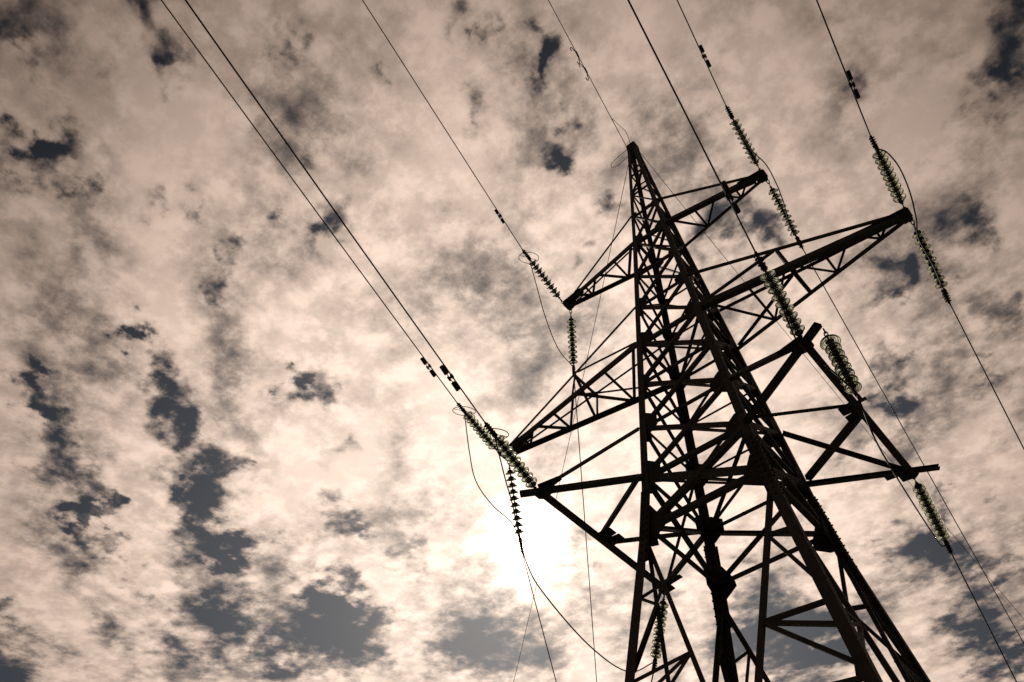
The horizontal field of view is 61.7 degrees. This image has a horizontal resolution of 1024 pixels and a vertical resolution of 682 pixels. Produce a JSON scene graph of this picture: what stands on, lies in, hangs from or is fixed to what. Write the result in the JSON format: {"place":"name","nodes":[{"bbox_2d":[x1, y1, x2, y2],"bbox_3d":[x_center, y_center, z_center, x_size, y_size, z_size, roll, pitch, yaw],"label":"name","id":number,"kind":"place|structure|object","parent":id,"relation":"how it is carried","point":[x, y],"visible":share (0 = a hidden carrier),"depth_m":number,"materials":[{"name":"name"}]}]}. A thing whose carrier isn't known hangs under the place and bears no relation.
{"place":"outdoors","nodes":[
{"label":"outdoors","id":0,"kind":"place"},
{"bbox_2d":[0,0,1023,681],"label":"sky","id":1,"kind":"structure","parent":0,"point":[224,457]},
{"bbox_3d":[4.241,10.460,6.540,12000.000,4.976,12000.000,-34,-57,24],"label":"ground","id":2,"kind":"structure","parent":0,"visible":0},
{"bbox_2d":[500,141,939,681],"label":"lattice tower","id":3,"kind":"structure","parent":2,"relation":"on","point":[766,466],"depth_m":16.08,"materials":[{"name":"metal"}]},
{"bbox_2d":[452,403,500,454],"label":"insulator string","id":4,"kind":"object","parent":3,"relation":"attached to","point":[472,421],"visible":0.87,"depth_m":20.56,"materials":[{"name":"glass"}]},
{"bbox_2d":[161,0,457,402],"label":"conductor cable","id":5,"kind":"object","parent":4,"relation":"attached to","point":[302,192],"visible":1,"depth_m":17.77,"materials":[{"name":"black metal"}]},
{"bbox_2d":[420,357,435,376],"bbox_3d":[-1.919,0.594,19.744,0.113,0.113,0.550,-26,-65,18],"label":"vibration damper","id":6,"kind":"object","parent":5,"relation":"attached to","point":[424,362],"visible":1,"depth_m":19.72,"materials":[{"name":"metal"}]},
{"bbox_2d":[464,413,518,537],"bbox_3d":[-0.462,3.257,20.532,0.029,1.799,2.985,-21,-53,15],"label":"jumper cable","id":7,"kind":"object","parent":4,"relation":"hanging from","point":[476,481],"visible":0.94,"depth_m":19.83,"materials":[{"name":"black metal"}]},
{"bbox_2d":[478,422,541,495],"bbox_3d":[0.033,2.178,15.692,0.536,0.320,1.870,-28,-69,20],"label":"insulator string","id":8,"kind":"object","parent":3,"relation":"attached to","point":[522,470],"visible":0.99,"depth_m":15.65,"materials":[{"name":"glass"}]},
{"bbox_2d":[185,0,485,422],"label":"conductor cable","id":9,"kind":"object","parent":8,"relation":"attached to","point":[234,69],"visible":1,"depth_m":13.38,"materials":[{"name":"black metal"}]},
{"bbox_2d":[439,365,459,391],"bbox_3d":[-1.069,0.634,14.906,0.113,0.113,0.550,-25,-65,18],"label":"vibration damper","id":10,"kind":"object","parent":9,"relation":"attached to","point":[446,372],"visible":1,"depth_m":14.88,"materials":[{"name":"metal"}]},
{"bbox_2d":[494,436,654,671],"bbox_3d":[1.393,4.729,16.416,0.035,2.521,6.811,-24,-54,18],"label":"jumper cable","id":11,"kind":"object","parent":8,"relation":"hanging from","point":[535,580],"visible":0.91,"depth_m":14.99,"materials":[{"name":"black metal"}]},
{"bbox_2d":[505,462,523,553],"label":"insulator string","id":12,"kind":"object","parent":3,"relation":"hanging from","point":[512,490],"visible":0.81,"depth_m":20.89,"materials":[{"name":"glass"}]},
{"bbox_2d":[522,554,556,681],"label":"conductor cable","id":13,"kind":"object","parent":12,"relation":"hanging from","point":[539,617],"visible":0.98,"depth_m":21.27,"materials":[{"name":"black metal"}]},
{"bbox_2d":[518,249,564,303],"bbox_3d":[0.848,-1.731,23.185,0.530,0.397,1.859,-36,-85,25],"label":"insulator string","id":14,"kind":"object","parent":3,"relation":"attached to","point":[545,279],"visible":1,"depth_m":23.11,"materials":[{"name":"glass"}]},
{"bbox_2d":[362,0,522,249],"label":"conductor cable","id":15,"kind":"object","parent":14,"relation":"attached to","point":[439,120],"visible":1,"depth_m":21.46,"materials":[{"name":"black metal"}]},
{"bbox_2d":[494,209,504,223],"bbox_3d":[-0.320,-3.301,22.647,0.091,0.091,0.429,-26,-65,19],"label":"vibration damper","id":16,"kind":"object","parent":15,"relation":"attached to","point":[499,216],"visible":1,"depth_m":22.63,"materials":[{"name":"metal"}]},
{"bbox_2d":[529,260,572,366],"bbox_3d":[1.099,-0.567,23.344,0.028,1.849,3.118,-19,-52,14],"label":"jumper cable","id":17,"kind":"object","parent":14,"relation":"hanging from","point":[545,316],"visible":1,"depth_m":22.77,"materials":[{"name":"black metal"}]},
{"bbox_2d":[513,167,627,681],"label":"ground cable","id":18,"kind":"object","parent":3,"relation":"attached to","point":[574,416],"visible":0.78,"depth_m":29.53,"materials":[{"name":"black metal"}]},
{"bbox_2d":[567,310,577,374],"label":"insulator string","id":19,"kind":"object","parent":3,"relation":"attached to","point":[572,346],"visible":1,"depth_m":23.67,"materials":[{"name":"glass"}]},
{"bbox_2d":[574,387,596,681],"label":"conductor cable","id":20,"kind":"object","parent":19,"relation":"attached to","point":[586,542],"visible":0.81,"depth_m":26.10,"materials":[{"name":"black metal"}]},
{"bbox_2d":[548,0,625,145],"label":"ground cable","id":21,"kind":"object","parent":3,"relation":"attached to","point":[588,75],"visible":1,"depth_m":25.34,"materials":[{"name":"black metal"}]},
{"bbox_2d":[579,63,588,80],"bbox_3d":[2.133,-7.929,25.201,0.132,0.132,0.568,-25,-65,18],"label":"vibration damper","id":22,"kind":"object","parent":21,"relation":"attached to","point":[585,70],"visible":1,"depth_m":25.20,"materials":[{"name":"metal"}]},
{"bbox_2d":[650,591,668,669],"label":"insulator string","id":23,"kind":"object","parent":3,"relation":"attached to","point":[655,654],"visible":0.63,"depth_m":18.23,"materials":[{"name":"glass"}]},
{"bbox_2d":[725,105,761,172],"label":"insulator string","id":24,"kind":"object","parent":3,"relation":"attached to","point":[753,158],"visible":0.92,"depth_m":20.53,"materials":[{"name":"glass"}]},
{"bbox_2d":[677,0,725,105],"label":"conductor cable","id":25,"kind":"object","parent":24,"relation":"attached to","point":[700,51],"visible":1,"depth_m":19.66,"materials":[{"name":"black metal"}]},
{"bbox_2d":[699,44,710,67],"bbox_3d":[4.432,-6.558,19.749,0.113,0.113,0.550,-25,-65,18],"label":"vibration damper","id":26,"kind":"object","parent":25,"relation":"attached to","point":[701,48],"visible":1,"depth_m":19.72,"materials":[{"name":"metal"}]},
{"bbox_2d":[732,118,796,237],"bbox_3d":[6.245,-3.877,20.734,0.227,1.393,3.380,-28,-55,20],"label":"jumper cable","id":27,"kind":"object","parent":24,"relation":"hanging from","point":[771,174],"visible":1,"depth_m":20.10,"materials":[{"name":"black metal"}]},
{"bbox_2d":[753,251,807,346],"bbox_3d":[4.249,-0.636,13.513,0.255,0.255,1.871,-27,-71,20],"label":"insulator string","id":28,"kind":"object","parent":3,"relation":"attached to","point":[798,329],"visible":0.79,"depth_m":13.47,"materials":[{"name":"glass"}]},
{"bbox_2d":[627,0,755,251],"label":"conductor cable","id":29,"kind":"object","parent":28,"relation":"attached to","point":[650,44],"visible":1,"depth_m":12.22,"materials":[{"name":"black metal"}]},
{"bbox_2d":[721,180,740,213],"bbox_3d":[3.245,-2.140,12.779,0.113,0.113,0.550,-26,-65,19],"label":"vibration damper","id":30,"kind":"object","parent":29,"relation":"attached to","point":[726,189],"visible":1,"depth_m":12.75,"materials":[{"name":"metal"}]},
{"bbox_2d":[766,179,803,248],"bbox_3d":[6.755,-3.129,21.212,0.255,0.255,1.998,-27,-75,20],"label":"insulator string","id":31,"kind":"object","parent":3,"relation":"attached to","point":[775,195],"visible":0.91,"depth_m":21.13,"materials":[{"name":"glass"}]},
{"bbox_2d":[802,249,1023,643],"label":"conductor cable","id":32,"kind":"object","parent":31,"relation":"attached to","point":[914,449],"visible":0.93,"depth_m":23.07,"materials":[{"name":"black metal"}]},
{"bbox_2d":[640,153,1023,618],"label":"ground cable","id":33,"kind":"object","parent":3,"relation":"attached to","point":[821,376],"visible":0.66,"depth_m":28.36,"materials":[{"name":"black metal"}]},
{"bbox_2d":[820,328,866,405],"bbox_3d":[4.987,0.343,12.998,0.326,1.714,0.326,-34,-57,23],"label":"insulator string","id":34,"kind":"object","parent":3,"relation":"hanging from","point":[830,345],"visible":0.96,"depth_m":12.95,"materials":[{"name":"glass"}]},
{"bbox_2d":[764,268,944,546],"bbox_3d":[6.207,1.701,14.371,0.347,2.100,7.362,-30,-56,21],"label":"jumper cable","id":35,"kind":"object","parent":34,"relation":"attached to","point":[846,383],"visible":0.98,"depth_m":12.72,"materials":[{"name":"black metal"}]},
{"bbox_2d":[869,135,906,211],"bbox_3d":[7.219,-3.185,16.431,0.255,0.255,1.859,-28,-61,20],"label":"insulator string","id":36,"kind":"object","parent":3,"relation":"attached to","point":[890,178],"visible":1,"depth_m":16.39,"materials":[{"name":"glass"}]},
{"bbox_2d":[816,0,870,135],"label":"conductor cable","id":37,"kind":"object","parent":36,"relation":"attached to","point":[842,65],"visible":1,"depth_m":15.37,"materials":[{"name":"black metal"}]},
{"bbox_2d":[846,70,859,98],"bbox_3d":[6.167,-4.646,15.544,0.113,0.113,0.550,-25,-65,18],"label":"vibration damper","id":38,"kind":"object","parent":37,"relation":"attached to","point":[850,78],"visible":1,"depth_m":15.53,"materials":[{"name":"metal"}]},
{"bbox_2d":[878,148,943,290],"bbox_3d":[7.827,-2.189,16.642,0.202,1.123,3.456,-26,-54,18],"label":"jumper cable","id":39,"kind":"object","parent":36,"relation":"hanging from","point":[914,213],"visible":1,"depth_m":15.94,"materials":[{"name":"black metal"}]},
{"bbox_2d":[910,220,951,303],"bbox_3d":[8.431,-1.583,17.254,0.255,0.255,1.998,-27,-74,19],"label":"insulator string","id":40,"kind":"object","parent":3,"relation":"attached to","point":[935,279],"visible":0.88,"depth_m":17.20,"materials":[{"name":"glass"}]},
{"bbox_2d":[949,304,1023,449],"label":"conductor cable","id":41,"kind":"object","parent":40,"relation":"attached to","point":[986,375],"visible":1,"depth_m":17.96,"materials":[{"name":"black metal"}]},
{"bbox_2d":[911,474,952,553],"bbox_3d":[7.911,3.266,16.144,0.255,0.255,1.982,-26,-72,19],"label":"insulator string","id":42,"kind":"object","parent":3,"relation":"attached to","point":[934,520],"visible":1,"depth_m":16.07,"materials":[{"name":"glass"}]},
{"bbox_2d":[951,554,1016,681],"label":"conductor cable","id":43,"kind":"object","parent":42,"relation":"attached to","point":[984,618],"visible":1,"depth_m":16.84,"materials":[{"name":"black metal"}]}
]}

